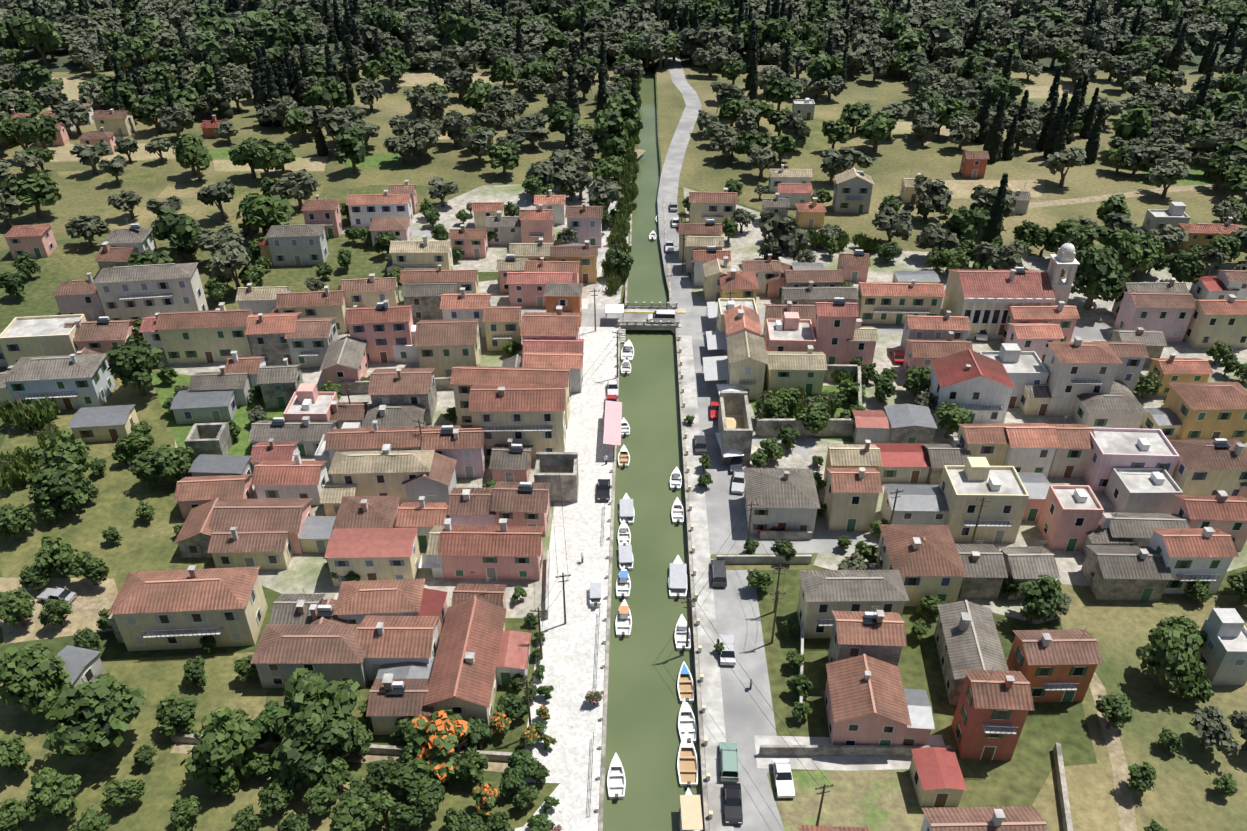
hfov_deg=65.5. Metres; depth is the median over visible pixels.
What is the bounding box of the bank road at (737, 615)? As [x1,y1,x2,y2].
[678,297,784,830]
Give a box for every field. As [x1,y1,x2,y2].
[0,66,635,249]
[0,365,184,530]
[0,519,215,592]
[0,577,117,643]
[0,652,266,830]
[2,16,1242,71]
[27,77,91,100]
[47,143,178,161]
[56,169,155,182]
[95,206,221,232]
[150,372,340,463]
[158,180,329,197]
[207,148,232,158]
[213,157,327,170]
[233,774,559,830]
[345,153,407,168]
[354,92,408,103]
[398,73,501,85]
[438,134,449,139]
[545,118,595,133]
[710,553,817,569]
[749,382,865,441]
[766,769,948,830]
[785,100,886,150]
[891,122,949,135]
[932,180,1045,198]
[1015,95,1121,118]
[1025,84,1073,97]
[1032,584,1246,830]
[1081,146,1111,165]
[1137,156,1223,184]
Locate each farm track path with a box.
[0,595,114,626]
[47,107,71,147]
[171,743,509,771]
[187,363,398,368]
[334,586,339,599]
[341,227,449,240]
[630,149,645,182]
[914,129,949,146]
[1028,184,1228,207]
[1089,672,1136,830]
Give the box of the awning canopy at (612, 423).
[603,400,621,445]
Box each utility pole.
[340,382,351,403]
[414,419,424,434]
[518,679,535,725]
[530,607,546,659]
[555,573,570,623]
[589,288,597,331]
[612,330,620,377]
[679,234,687,272]
[681,598,696,646]
[744,502,758,553]
[758,392,769,418]
[770,590,785,643]
[772,565,787,612]
[815,783,833,825]
[824,392,836,413]
[890,489,903,523]
[970,497,990,543]
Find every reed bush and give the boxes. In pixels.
[0,394,60,430]
[0,446,40,490]
[0,451,10,464]
[36,423,58,442]
[38,427,72,446]
[38,436,73,450]
[602,265,628,281]
[605,246,621,259]
[605,272,620,294]
[606,230,624,244]
[609,211,626,226]
[609,236,629,254]
[610,217,630,236]
[615,171,633,182]
[615,200,633,213]
[617,190,630,204]
[618,181,638,198]
[620,207,630,220]
[621,162,632,174]
[622,158,639,173]
[625,150,636,163]
[628,136,634,143]
[629,201,636,209]
[630,130,637,144]
[765,389,776,396]
[770,415,791,431]
[789,386,807,412]
[792,244,807,253]
[792,402,827,418]
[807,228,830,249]
[812,393,836,417]
[831,370,856,382]
[835,228,849,251]
[852,232,882,251]
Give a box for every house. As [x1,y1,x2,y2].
[0,314,85,365]
[1,348,114,409]
[3,224,57,258]
[10,107,31,117]
[37,118,69,146]
[38,110,74,131]
[52,272,105,320]
[57,645,104,696]
[64,313,138,364]
[68,404,138,442]
[78,127,115,154]
[81,96,93,124]
[92,109,136,135]
[92,262,207,320]
[101,218,157,253]
[107,565,267,650]
[139,306,168,358]
[155,302,252,363]
[170,390,237,423]
[173,474,253,518]
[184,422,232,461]
[188,365,251,405]
[200,115,221,137]
[207,527,292,569]
[209,498,312,554]
[225,351,265,386]
[235,278,290,314]
[245,312,301,365]
[248,416,337,455]
[249,438,298,465]
[250,624,367,687]
[251,451,328,504]
[257,358,303,408]
[265,215,328,265]
[269,589,325,623]
[275,286,346,333]
[284,309,338,367]
[301,195,342,237]
[319,335,368,391]
[320,473,356,515]
[324,528,420,585]
[325,420,482,462]
[328,393,368,428]
[328,441,434,504]
[332,496,399,528]
[333,578,424,623]
[340,267,399,307]
[345,299,412,362]
[346,185,412,227]
[355,616,439,680]
[361,404,425,427]
[366,673,433,734]
[367,368,437,424]
[369,208,410,245]
[388,180,417,213]
[389,232,453,281]
[395,495,449,547]
[399,264,479,292]
[401,273,457,321]
[414,312,480,377]
[421,425,485,477]
[423,598,506,725]
[426,518,451,578]
[438,518,543,580]
[440,287,491,337]
[447,486,496,525]
[448,224,487,257]
[450,366,570,428]
[451,578,506,607]
[468,376,565,460]
[472,202,504,229]
[482,306,521,350]
[485,211,521,244]
[490,476,550,535]
[496,254,528,292]
[496,630,530,685]
[506,271,573,306]
[509,238,553,260]
[519,200,553,245]
[520,306,580,340]
[521,352,583,392]
[522,339,583,353]
[524,257,579,282]
[534,190,565,224]
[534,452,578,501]
[543,283,582,326]
[550,238,597,283]
[565,203,602,247]
[678,219,722,259]
[685,228,723,272]
[689,188,737,222]
[693,240,730,285]
[703,256,732,301]
[716,298,757,331]
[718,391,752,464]
[719,268,758,302]
[724,304,761,355]
[726,331,767,399]
[741,251,780,293]
[744,468,820,534]
[748,65,776,81]
[762,189,789,222]
[763,301,814,337]
[764,312,815,353]
[766,345,826,394]
[768,164,812,191]
[777,177,812,208]
[781,281,858,324]
[784,259,843,286]
[792,98,814,119]
[795,197,826,227]
[797,565,908,637]
[798,825,870,830]
[813,291,858,363]
[823,440,881,491]
[824,467,882,530]
[824,654,911,744]
[828,606,906,665]
[832,168,874,213]
[837,250,870,281]
[844,319,878,364]
[852,410,891,443]
[856,279,945,323]
[871,443,930,482]
[876,524,967,605]
[880,484,948,524]
[892,271,939,282]
[900,170,924,202]
[900,310,970,354]
[902,688,934,744]
[903,331,972,379]
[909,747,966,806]
[920,806,1047,830]
[922,437,970,484]
[929,349,1015,423]
[934,600,1008,704]
[939,457,1028,542]
[951,666,1034,760]
[955,540,1007,598]
[957,414,1009,465]
[959,151,989,177]
[979,343,1048,407]
[996,6,1010,15]
[997,423,1059,477]
[998,541,1059,599]
[1002,301,1079,342]
[1005,323,1063,362]
[1006,625,1102,701]
[1012,182,1031,213]
[1017,472,1050,520]
[1037,485,1103,550]
[1043,336,1122,415]
[1048,416,1095,477]
[1072,393,1147,428]
[1081,545,1173,600]
[1083,427,1179,490]
[1092,331,1149,392]
[1102,512,1189,545]
[1110,320,1167,366]
[1111,272,1189,317]
[1114,292,1197,341]
[1142,202,1189,231]
[1148,353,1213,395]
[1148,522,1238,593]
[1162,374,1246,442]
[1169,438,1246,495]
[1170,487,1246,550]
[1177,217,1241,251]
[1183,289,1246,348]
[1197,608,1246,684]
[1217,270,1246,298]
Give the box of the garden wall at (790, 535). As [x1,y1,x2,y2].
[760,531,811,539]
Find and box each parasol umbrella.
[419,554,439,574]
[715,432,721,444]
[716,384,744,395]
[719,416,743,431]
[719,445,743,456]
[725,415,742,417]
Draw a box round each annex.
[0,332,8,366]
[0,365,13,403]
[69,346,107,359]
[94,238,138,270]
[108,614,123,642]
[174,498,223,557]
[188,454,253,480]
[257,237,272,262]
[270,307,278,312]
[283,383,337,420]
[299,516,335,552]
[309,597,347,623]
[314,422,360,472]
[344,299,356,331]
[376,657,434,678]
[385,257,401,276]
[392,325,418,362]
[402,452,456,501]
[411,588,447,634]
[459,595,489,603]
[489,438,533,481]
[502,354,522,366]
[558,243,584,245]
[766,262,792,296]
[791,262,824,269]
[884,404,937,443]
[1019,375,1060,415]
[1082,508,1133,556]
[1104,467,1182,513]
[1110,370,1131,392]
[1141,407,1182,439]
[1189,276,1239,298]
[1237,482,1246,497]
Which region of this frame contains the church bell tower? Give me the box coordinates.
[1047,238,1079,304]
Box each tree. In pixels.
[0,9,17,15]
[0,14,11,23]
[0,17,9,49]
[0,24,28,50]
[0,48,3,64]
[0,64,12,90]
[0,66,21,89]
[0,90,14,98]
[0,94,9,111]
[0,111,12,147]
[0,116,42,149]
[0,158,16,188]
[0,190,23,226]
[0,271,26,298]
[0,503,36,539]
[0,587,35,626]
[0,640,71,717]
[0,736,31,775]
[0,797,29,830]
[1,47,24,67]
[1,170,61,217]
[3,0,35,17]
[4,97,17,113]
[5,21,25,66]
[7,15,62,66]
[7,89,33,97]
[11,251,41,279]
[12,8,30,18]
[13,151,43,174]
[14,93,45,117]
[16,0,23,9]
[16,61,52,92]
[16,113,59,147]
[19,563,50,591]
[21,147,53,173]
[22,0,49,18]
[23,37,39,56]
[26,457,87,511]
[26,767,80,820]
[30,430,92,477]
[31,83,68,109]
[31,499,65,522]
[32,0,44,17]
[34,535,77,576]
[36,78,63,89]
[38,598,72,627]
[39,673,145,760]
[45,1,66,19]
[46,19,61,52]
[48,44,60,60]
[49,13,79,23]
[52,99,91,134]
[58,21,91,45]
[65,0,74,23]
[65,14,92,25]
[65,32,83,53]
[65,214,110,247]
[68,551,108,584]
[69,48,106,76]
[70,141,112,174]
[71,28,96,34]
[71,37,97,67]
[71,805,110,830]
[73,0,86,8]
[73,627,101,650]
[74,8,97,14]
[74,20,107,30]
[75,476,90,494]
[76,37,108,51]
[77,0,88,16]
[77,31,107,40]
[77,78,104,107]
[78,81,104,110]
[83,480,98,501]
[84,0,112,9]
[84,4,91,15]
[88,13,106,17]
[90,457,106,475]
[91,15,121,28]
[92,73,132,102]
[94,25,124,33]
[96,8,124,25]
[96,29,113,70]
[96,608,111,629]
[98,154,127,184]
[99,778,145,810]
[100,29,125,51]
[102,526,122,543]
[106,46,132,72]
[106,336,164,395]
[107,190,142,218]
[108,82,138,113]
[109,0,124,23]
[111,0,125,30]
[111,54,124,83]
[111,82,125,110]
[111,446,132,464]
[114,136,138,162]
[115,430,154,460]
[118,36,138,57]
[118,42,141,68]
[120,0,146,20]
[122,31,157,64]
[124,19,137,36]
[125,13,141,25]
[125,71,142,117]
[127,249,173,265]
[128,444,186,486]
[129,50,144,95]
[130,0,157,13]
[130,64,153,76]
[130,419,152,434]
[131,95,168,133]
[131,319,144,341]
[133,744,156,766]
[134,16,166,59]
[135,11,149,61]
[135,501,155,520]
[136,472,160,485]
[139,10,174,28]
[141,60,176,86]
[141,83,161,98]
[144,29,175,51]
[145,138,171,162]
[145,195,182,215]
[150,215,199,230]
[151,62,176,73]
[152,82,187,97]
[153,209,201,260]
[155,0,172,11]
[155,18,170,28]
[155,694,197,735]
[156,45,187,68]
[156,102,193,139]
[156,367,177,383]
[158,10,166,16]
[162,397,172,413]
[163,87,198,111]
[164,79,183,131]
[165,3,174,26]
[165,5,196,28]
[168,453,191,480]
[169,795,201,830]
[170,35,189,48]
[170,247,186,259]
[171,26,198,46]
[171,68,187,75]
[171,133,209,174]
[172,0,190,10]
[172,524,182,535]
[173,384,188,396]
[174,72,195,89]
[174,446,193,461]
[175,4,208,12]
[176,17,192,60]
[177,69,193,114]
[179,143,212,181]
[180,706,260,784]
[181,0,204,3]
[182,59,194,70]
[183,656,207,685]
[187,62,203,74]
[187,248,197,256]
[188,30,214,56]
[191,41,228,68]
[191,64,214,109]
[192,2,224,25]
[192,31,220,49]
[192,224,244,251]
[193,95,213,117]
[196,15,233,45]
[197,179,235,220]
[199,635,215,653]
[202,48,216,105]
[204,84,231,104]
[204,276,229,301]
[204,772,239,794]
[210,8,220,43]
[210,240,250,289]
[212,61,233,118]
[214,30,233,57]
[214,118,238,142]
[218,62,247,82]
[218,276,232,285]
[221,10,243,18]
[221,36,250,57]
[223,0,249,12]
[223,77,252,111]
[227,0,235,11]
[228,137,261,178]
[229,420,240,439]
[230,17,241,26]
[230,36,255,72]
[231,708,251,725]
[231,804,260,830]
[232,21,249,68]
[233,26,254,60]
[234,0,241,10]
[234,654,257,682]
[235,750,271,779]
[236,194,294,233]
[237,0,242,14]
[238,263,266,286]
[239,8,274,27]
[239,193,272,236]
[240,137,283,178]
[240,224,258,240]
[241,3,254,14]
[244,75,252,87]
[247,0,278,11]
[247,405,268,422]
[248,246,259,260]
[248,385,263,404]
[249,237,266,254]
[250,37,270,50]
[251,17,295,49]
[251,70,257,111]
[253,65,271,126]
[253,700,284,746]
[254,102,274,125]
[255,0,260,10]
[255,46,265,87]
[255,256,271,272]
[257,778,296,816]
[259,2,288,16]
[260,177,282,199]
[261,45,271,70]
[264,15,290,24]
[264,67,268,95]
[264,77,289,93]
[264,96,297,128]
[265,63,285,125]
[266,45,284,66]
[270,141,295,173]
[270,705,356,781]
[271,169,320,209]
[271,741,330,789]
[272,63,280,96]
[272,668,360,757]
[274,7,308,26]
[277,51,300,64]
[277,63,291,98]
[277,812,309,830]
[279,53,286,75]
[283,0,307,6]
[283,47,292,92]
[283,106,306,142]
[288,4,320,21]
[288,27,310,50]
[288,68,293,95]
[289,51,299,58]
[290,22,314,45]
[290,55,296,104]
[290,75,316,107]
[292,44,314,57]
[294,62,309,106]
[297,106,325,136]
[298,35,310,77]
[302,777,338,815]
[303,17,329,46]
[303,76,347,113]
[304,276,325,290]
[305,0,332,23]
[307,11,320,20]
[307,25,328,46]
[307,45,329,58]
[308,56,340,77]
[312,108,328,155]
[315,262,332,279]
[318,113,357,142]
[318,756,354,787]
[320,381,341,398]
[323,0,335,42]
[324,8,344,23]
[324,43,333,76]
[325,558,338,578]
[327,0,341,24]
[327,796,374,830]
[328,0,348,7]
[331,106,360,123]
[332,52,360,80]
[332,64,345,107]
[332,104,366,119]
[333,0,341,40]
[333,125,366,172]
[334,34,340,53]
[336,249,351,270]
[339,776,375,801]
[340,46,368,68]
[340,203,349,220]
[341,21,346,48]
[342,720,372,756]
[343,0,352,44]
[343,63,354,104]
[344,27,359,81]
[344,225,358,243]
[344,571,360,580]
[349,0,353,16]
[350,35,368,50]
[351,14,365,49]
[351,19,363,50]
[351,120,379,150]
[352,0,361,16]
[354,24,364,69]
[354,78,384,110]
[355,227,371,244]
[357,695,371,724]
[358,0,368,10]
[359,24,389,59]
[359,375,369,380]
[361,60,382,80]
[362,6,393,31]
[362,756,399,790]
[365,790,394,824]
[366,1,387,8]
[371,0,376,7]
[371,35,404,51]
[372,230,398,255]
[374,31,381,62]
[380,45,410,68]
[381,57,405,88]
[383,130,415,163]
[384,253,391,260]
[385,9,403,36]
[385,802,424,830]
[387,267,399,284]
[388,0,400,40]
[388,115,409,136]
[390,716,413,742]
[391,758,446,798]
[395,0,399,11]
[398,21,409,40]
[399,6,431,24]
[401,741,425,764]
[402,0,427,18]
[402,117,440,155]
[403,84,430,116]
[404,23,417,70]
[407,779,444,818]
[408,119,438,160]
[409,14,433,35]
[409,21,435,37]
[411,51,438,70]
[412,33,440,53]
[418,93,448,120]
[419,198,434,214]
[423,5,442,19]
[424,209,440,226]
[425,81,447,94]
[428,0,437,28]
[428,55,459,78]
[428,119,446,135]
[428,176,458,206]
[430,224,448,240]
[431,92,451,107]
[432,24,472,61]
[433,0,441,26]
[439,10,480,63]
[440,43,465,59]
[441,0,445,14]
[441,110,473,147]
[443,0,472,16]
[443,70,471,99]
[443,407,457,423]
[443,807,470,830]
[445,71,473,98]
[445,751,460,783]
[451,247,461,262]
[454,749,488,787]
[455,40,485,70]
[455,209,467,223]
[461,813,493,830]
[462,78,491,112]
[462,127,494,163]
[463,18,485,32]
[464,717,492,752]
[465,125,495,137]
[466,2,488,20]
[466,202,473,216]
[468,0,473,16]
[471,30,493,60]
[471,112,500,126]
[474,4,501,15]
[482,12,502,24]
[482,20,492,27]
[482,23,511,48]
[482,480,497,487]
[483,35,506,61]
[483,100,519,126]
[484,0,489,5]
[486,46,513,61]
[486,140,520,175]
[487,89,514,102]
[487,231,496,240]
[488,55,517,88]
[488,811,513,830]
[490,0,507,7]
[490,28,515,45]
[490,82,509,90]
[492,0,497,9]
[492,14,518,23]
[495,133,524,147]
[500,18,516,28]
[501,0,507,17]
[502,118,518,133]
[502,341,520,357]
[503,93,528,117]
[504,201,519,215]
[505,36,513,47]
[506,0,520,16]
[507,53,526,67]
[508,33,548,54]
[508,673,527,689]
[509,6,533,19]
[510,34,530,47]
[512,785,539,808]
[513,18,546,35]
[514,67,522,86]
[514,113,547,146]
[515,0,538,15]
[515,19,524,68]
[515,74,545,98]
[515,125,549,150]
[520,15,548,25]
[520,60,554,91]
[521,174,544,201]
[522,51,531,65]
[523,683,536,701]
[525,159,566,190]
[528,0,532,9]
[528,50,542,62]
[532,0,545,13]
[532,765,549,782]
[533,664,544,680]
[534,631,544,643]
[536,185,555,194]
[538,826,548,830]
[540,13,556,27]
[540,50,559,81]
[541,0,559,14]
[541,30,571,55]
[543,83,567,109]
[545,0,576,31]
[545,24,556,30]
[547,66,562,83]
[547,101,580,144]
[548,149,593,173]
[551,6,568,32]
[554,29,577,38]
[554,47,571,79]
[554,227,576,243]
[556,79,578,105]
[559,4,594,31]
[560,177,578,200]
[564,124,589,138]
[565,170,593,199]
[566,63,580,119]
[567,41,571,74]
[567,118,575,149]
[568,64,596,99]
[569,135,600,160]
[571,45,577,91]
[572,31,608,58]
[576,0,609,9]
[577,55,599,72]
[578,26,586,59]
[578,27,596,37]
[578,124,594,136]
[579,4,587,32]
[585,15,611,31]
[588,176,623,212]
[589,54,599,81]
[592,110,629,153]
[592,155,622,180]
[593,7,612,17]
[593,10,603,17]
[593,84,627,103]
[593,202,611,218]
[596,67,607,113]
[597,27,623,60]
[598,32,608,80]
[598,58,606,90]
[600,137,627,158]
[600,248,633,271]
[602,208,609,229]
[603,0,633,9]
[603,94,642,135]
[605,16,630,35]
[605,81,625,88]
[606,38,613,58]
[606,156,623,179]
[608,42,627,57]
[609,208,618,219]
[610,9,627,30]
[611,0,637,12]
[612,54,631,75]
[612,58,644,77]
[612,75,631,90]
[613,92,631,100]
[615,29,635,57]
[619,3,644,30]
[623,39,647,60]
[627,33,660,67]
[630,70,639,111]
[632,20,664,37]
[634,31,646,59]
[635,12,656,25]
[638,0,663,13]
[639,9,643,21]
[645,37,677,68]
[653,20,678,35]
[654,0,660,21]
[656,37,679,67]
[659,2,672,21]
[663,0,692,23]
[665,30,680,60]
[667,0,678,34]
[674,28,710,65]
[676,0,697,24]
[679,4,690,55]
[682,196,689,213]
[686,415,694,424]
[688,0,714,23]
[690,20,698,59]
[691,46,727,76]
[692,3,698,28]
[697,110,718,130]
[697,473,712,487]
[698,23,711,28]
[699,453,711,470]
[700,0,718,13]
[701,26,721,45]
[701,41,723,50]
[701,122,735,137]
[706,15,711,25]
[710,81,727,103]
[710,131,740,162]
[711,7,745,28]
[712,7,719,29]
[713,642,724,654]
[715,83,744,119]
[716,27,743,54]
[716,98,748,126]
[719,0,750,7]
[719,1,736,7]
[721,58,746,84]
[722,50,741,63]
[722,217,738,242]
[723,6,754,18]
[724,178,743,195]
[728,19,749,54]
[729,0,734,14]
[731,15,737,52]
[733,208,756,232]
[735,105,758,132]
[735,129,771,156]
[737,0,744,26]
[744,5,752,49]
[744,8,747,21]
[744,20,756,72]
[744,96,751,102]
[744,538,759,554]
[745,0,765,10]
[745,17,792,46]
[745,41,757,89]
[746,145,777,178]
[746,569,772,591]
[747,62,757,100]
[747,100,777,130]
[750,448,768,467]
[753,5,771,16]
[753,14,764,20]
[754,184,769,199]
[754,390,782,418]
[755,24,759,64]
[757,66,785,89]
[757,211,805,259]
[757,243,763,256]
[759,15,767,56]
[760,40,779,64]
[760,436,784,462]
[761,0,772,5]
[763,0,771,20]
[763,47,783,66]
[763,76,798,111]
[764,255,780,261]
[767,107,791,135]
[770,539,796,561]
[771,134,796,164]
[772,0,779,19]
[775,387,801,414]
[777,30,801,50]
[777,112,810,152]
[777,426,800,449]
[778,405,788,418]
[779,1,807,21]
[780,0,785,17]
[780,13,802,22]
[780,37,791,77]
[780,40,815,78]
[780,620,798,637]
[781,48,813,79]
[786,3,792,21]
[786,650,804,669]
[786,673,813,699]
[789,78,808,98]
[790,19,802,39]
[791,702,812,719]
[793,249,816,262]
[796,402,831,433]
[798,19,819,41]
[800,228,809,245]
[803,77,827,98]
[803,397,823,405]
[804,33,827,56]
[805,0,837,21]
[806,51,843,93]
[810,188,832,202]
[812,14,849,31]
[812,455,823,466]
[813,75,847,100]
[813,395,828,407]
[813,470,826,493]
[817,23,832,32]
[817,501,826,515]
[818,223,842,239]
[820,28,849,54]
[820,148,851,184]
[820,390,841,407]
[822,0,828,17]
[822,118,850,148]
[824,26,833,56]
[824,237,838,256]
[828,1,842,9]
[832,8,853,28]
[833,50,853,69]
[836,410,853,418]
[837,6,863,34]
[837,535,851,549]
[837,552,866,569]
[838,47,847,85]
[838,146,873,169]
[838,379,865,402]
[839,102,872,133]
[840,0,847,8]
[841,281,853,286]
[842,3,850,45]
[846,50,866,77]
[849,0,875,10]
[849,32,881,69]
[849,358,863,366]
[850,405,865,413]
[851,25,873,39]
[852,7,879,30]
[853,112,896,151]
[854,540,878,565]
[861,363,877,383]
[862,19,881,27]
[864,49,889,81]
[868,11,885,24]
[869,1,889,12]
[869,102,908,139]
[869,518,888,536]
[870,22,901,41]
[872,373,896,402]
[873,206,913,242]
[874,0,892,8]
[875,10,907,38]
[877,242,901,262]
[878,38,893,52]
[878,194,901,214]
[878,243,886,259]
[881,368,897,379]
[883,50,895,75]
[888,52,911,78]
[890,32,924,72]
[891,0,896,12]
[896,0,923,15]
[896,25,928,42]
[900,12,923,27]
[902,203,914,211]
[902,366,931,396]
[903,0,910,16]
[904,50,926,76]
[905,97,922,106]
[907,103,938,137]
[908,57,931,72]
[911,9,927,15]
[911,68,933,93]
[911,116,939,145]
[911,618,927,640]
[912,65,943,75]
[913,174,952,219]
[914,88,940,103]
[914,222,958,250]
[914,391,938,413]
[916,593,944,617]
[918,83,950,98]
[919,1,937,12]
[919,36,937,50]
[921,0,940,6]
[921,22,963,60]
[922,8,951,25]
[924,95,944,102]
[924,247,946,270]
[925,97,957,136]
[927,68,939,81]
[928,17,954,22]
[930,3,957,23]
[930,73,966,100]
[931,57,957,74]
[932,38,964,58]
[934,401,971,437]
[936,21,960,56]
[937,0,962,9]
[939,205,953,216]
[941,205,990,242]
[941,247,969,273]
[947,22,955,57]
[948,115,979,149]
[950,0,969,6]
[953,7,969,16]
[953,109,979,139]
[954,99,968,115]
[955,10,988,45]
[956,15,983,51]
[956,55,982,80]
[958,87,979,100]
[959,79,977,95]
[959,239,978,266]
[961,0,992,8]
[963,97,992,111]
[964,7,981,30]
[964,49,983,56]
[967,8,982,51]
[969,202,977,209]
[970,184,1018,217]
[971,259,988,269]
[972,72,994,90]
[972,240,1026,269]
[973,41,1000,57]
[973,105,996,112]
[974,84,992,143]
[975,76,1025,109]
[978,2,997,33]
[978,111,1010,128]
[980,57,995,72]
[980,209,1003,232]
[981,0,1003,9]
[981,10,1013,34]
[982,28,1011,48]
[982,75,992,86]
[983,8,1001,39]
[983,79,993,89]
[983,92,1006,163]
[983,173,1008,243]
[987,68,1005,79]
[991,237,1003,246]
[992,52,1025,74]
[997,114,1005,160]
[1000,0,1022,19]
[1000,42,1019,54]
[1000,572,1021,596]
[1002,48,1012,80]
[1002,112,1017,159]
[1004,25,1035,46]
[1004,117,1042,149]
[1006,101,1037,117]
[1010,17,1041,35]
[1011,13,1054,30]
[1012,220,1039,243]
[1014,89,1028,142]
[1014,239,1030,257]
[1016,0,1022,9]
[1018,30,1025,58]
[1019,0,1057,14]
[1019,575,1064,622]
[1020,36,1053,64]
[1023,60,1042,80]
[1026,105,1039,133]
[1027,227,1056,256]
[1033,101,1059,132]
[1035,33,1045,57]
[1036,96,1057,150]
[1037,7,1067,21]
[1039,23,1069,32]
[1043,26,1073,38]
[1043,90,1068,158]
[1044,146,1086,186]
[1046,66,1061,104]
[1048,37,1072,68]
[1048,218,1098,253]
[1052,112,1069,154]
[1054,18,1073,26]
[1054,593,1072,618]
[1057,0,1063,7]
[1057,0,1082,14]
[1057,43,1082,72]
[1064,10,1085,26]
[1066,75,1082,143]
[1066,111,1083,130]
[1066,216,1100,229]
[1068,43,1084,66]
[1068,48,1093,82]
[1069,24,1089,46]
[1070,59,1097,81]
[1070,245,1133,309]
[1076,104,1089,119]
[1077,72,1089,120]
[1078,6,1088,15]
[1079,87,1098,138]
[1080,22,1122,52]
[1082,0,1090,9]
[1082,0,1096,42]
[1084,105,1104,163]
[1087,0,1113,23]
[1087,16,1101,49]
[1088,49,1108,75]
[1094,21,1130,35]
[1094,97,1124,127]
[1094,226,1139,250]
[1095,692,1134,728]
[1096,54,1125,80]
[1096,194,1130,225]
[1101,18,1131,28]
[1104,145,1133,174]
[1104,211,1144,233]
[1107,0,1113,6]
[1107,34,1137,55]
[1108,7,1137,23]
[1108,136,1148,148]
[1110,16,1127,56]
[1110,59,1141,91]
[1112,108,1152,140]
[1113,0,1142,13]
[1114,0,1123,17]
[1117,240,1152,277]
[1119,95,1145,113]
[1120,145,1157,176]
[1121,77,1151,95]
[1122,35,1167,57]
[1122,227,1144,259]
[1123,231,1164,275]
[1124,52,1147,75]
[1125,3,1142,45]
[1125,101,1158,117]
[1126,761,1156,792]
[1130,8,1161,27]
[1132,117,1168,138]
[1132,372,1161,397]
[1134,87,1155,99]
[1135,21,1174,36]
[1135,51,1154,73]
[1135,128,1164,149]
[1136,17,1145,35]
[1139,625,1207,690]
[1140,90,1174,112]
[1141,143,1192,167]
[1142,0,1152,8]
[1143,819,1167,830]
[1145,48,1160,87]
[1145,160,1189,197]
[1146,224,1188,257]
[1146,252,1167,274]
[1148,0,1154,10]
[1148,65,1171,86]
[1148,613,1206,647]
[1150,135,1174,150]
[1151,83,1179,101]
[1152,0,1182,22]
[1155,106,1170,125]
[1158,727,1181,753]
[1161,36,1186,65]
[1162,124,1184,142]
[1163,16,1183,60]
[1163,43,1193,64]
[1165,23,1187,72]
[1165,248,1205,283]
[1167,20,1196,30]
[1168,70,1186,87]
[1171,95,1191,115]
[1171,116,1193,140]
[1172,6,1199,22]
[1172,26,1208,53]
[1174,678,1213,702]
[1175,88,1193,100]
[1183,92,1215,109]
[1183,105,1213,121]
[1183,121,1213,155]
[1184,579,1212,601]
[1185,0,1203,9]
[1185,118,1225,149]
[1187,130,1238,152]
[1189,244,1203,253]
[1189,704,1240,756]
[1190,73,1211,110]
[1190,74,1218,92]
[1192,151,1219,177]
[1193,0,1223,21]
[1193,13,1215,28]
[1195,22,1227,46]
[1196,89,1218,95]
[1197,249,1229,275]
[1198,27,1217,72]
[1203,42,1219,77]
[1204,234,1240,269]
[1205,91,1244,120]
[1205,156,1238,189]
[1206,341,1228,364]
[1207,120,1233,130]
[1211,200,1243,223]
[1212,139,1246,160]
[1212,773,1237,796]
[1213,0,1234,7]
[1213,54,1241,73]
[1214,127,1241,135]
[1216,73,1246,95]
[1217,100,1246,121]
[1217,343,1232,362]
[1218,19,1240,60]
[1219,354,1239,376]
[1221,0,1246,37]
[1222,8,1246,42]
[1224,165,1246,196]
[1226,196,1246,222]
[1226,710,1246,750]
[1227,105,1246,128]
[1227,569,1246,603]
[1228,150,1246,168]
[1228,228,1246,254]
[1232,44,1246,75]
[1233,363,1246,383]
[1234,261,1246,269]
[1236,28,1246,53]
[1238,128,1246,140]
[1243,84,1246,101]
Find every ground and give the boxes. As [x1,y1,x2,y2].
[0,67,1246,830]
[160,280,590,617]
[382,182,620,271]
[683,187,1246,623]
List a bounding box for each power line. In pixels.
[521,615,532,687]
[546,421,557,573]
[554,417,568,576]
[684,509,745,598]
[684,599,816,782]
[696,601,829,782]
[697,509,755,595]
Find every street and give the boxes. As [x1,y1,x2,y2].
[587,199,630,308]
[710,522,868,553]
[713,425,816,455]
[754,735,944,770]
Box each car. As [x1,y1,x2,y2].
[37,586,76,603]
[597,479,609,500]
[606,394,616,401]
[607,381,618,396]
[665,240,673,251]
[669,202,677,210]
[671,218,679,226]
[694,435,706,453]
[710,401,718,418]
[710,559,726,586]
[718,635,735,664]
[719,741,738,781]
[723,783,742,824]
[729,457,742,472]
[731,471,744,493]
[757,526,789,535]
[771,758,794,797]
[891,349,904,363]
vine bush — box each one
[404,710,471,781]
[471,783,500,818]
[489,711,510,734]
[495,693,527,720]
[499,768,527,796]
[507,749,541,778]
[512,585,526,602]
[518,724,539,746]
[523,613,537,625]
[527,813,554,830]
[529,647,542,660]
[532,721,546,741]
[536,685,553,699]
[536,705,549,720]
[542,734,556,749]
[543,796,559,812]
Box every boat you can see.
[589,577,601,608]
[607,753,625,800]
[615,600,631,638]
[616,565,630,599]
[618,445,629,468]
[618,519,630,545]
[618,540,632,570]
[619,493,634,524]
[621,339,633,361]
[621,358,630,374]
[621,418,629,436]
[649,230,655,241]
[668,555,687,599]
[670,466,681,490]
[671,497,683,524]
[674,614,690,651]
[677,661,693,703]
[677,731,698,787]
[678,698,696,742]
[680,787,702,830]

